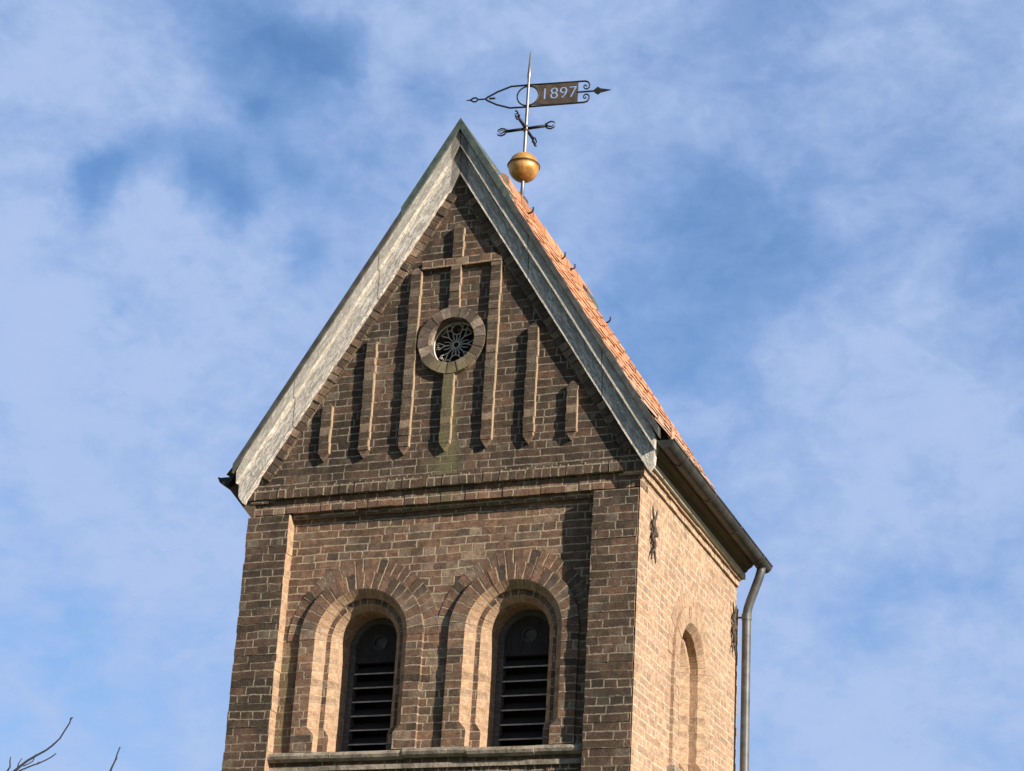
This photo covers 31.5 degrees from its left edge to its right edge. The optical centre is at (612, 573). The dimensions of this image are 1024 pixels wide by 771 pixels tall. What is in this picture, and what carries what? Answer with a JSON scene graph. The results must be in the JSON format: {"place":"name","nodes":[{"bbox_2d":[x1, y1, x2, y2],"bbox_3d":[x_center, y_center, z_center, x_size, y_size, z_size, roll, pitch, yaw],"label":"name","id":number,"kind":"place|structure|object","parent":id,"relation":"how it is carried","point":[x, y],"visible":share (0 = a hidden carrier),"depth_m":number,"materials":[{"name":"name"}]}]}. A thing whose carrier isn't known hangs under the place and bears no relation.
{"place":"outdoors","nodes":[
{"label":"outdoors","id":0,"kind":"place"},
{"bbox_2d":[7,717,120,770],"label":"bare tree","id":1,"kind":"object","parent":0,"point":[29,759],"visible":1,"depth_m":13.28,"materials":[{"name":"brown plant"}]},
{"bbox_2d":[218,118,772,770],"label":"church tower","id":2,"kind":"structure","parent":0,"point":[494,524],"depth_m":15.41,"materials":[{"name":"brick"}]},
{"bbox_2d":[342,618,396,751],"bbox_3d":[-1.976,0.941,15.625,0.960,1.535,0.322,-4,-19,18],"label":"belfry window","id":3,"kind":"structure","parent":2,"relation":"in","point":[367,719],"depth_m":15.60,"materials":[{"name":"black wood"}]},
{"bbox_2d":[492,610,549,746],"bbox_3d":[-0.669,0.858,15.205,0.960,1.535,0.322,-4,-19,18],"label":"belfry window","id":4,"kind":"structure","parent":2,"relation":"in","point":[523,642],"depth_m":15.17,"materials":[{"name":"black wood"}]},
{"bbox_2d":[466,51,610,203],"bbox_3d":[-0.763,-4.423,18.063,1.416,1.800,0.550,4,-18,-7],"label":"weathervane","id":5,"kind":"object","parent":2,"relation":"on","point":[523,167],"visible":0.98,"depth_m":18.07,"materials":[{"name":"metal"}]},
{"bbox_2d":[0,0,1023,770],"label":"sky","id":6,"kind":"structure","parent":0,"point":[800,223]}
]}

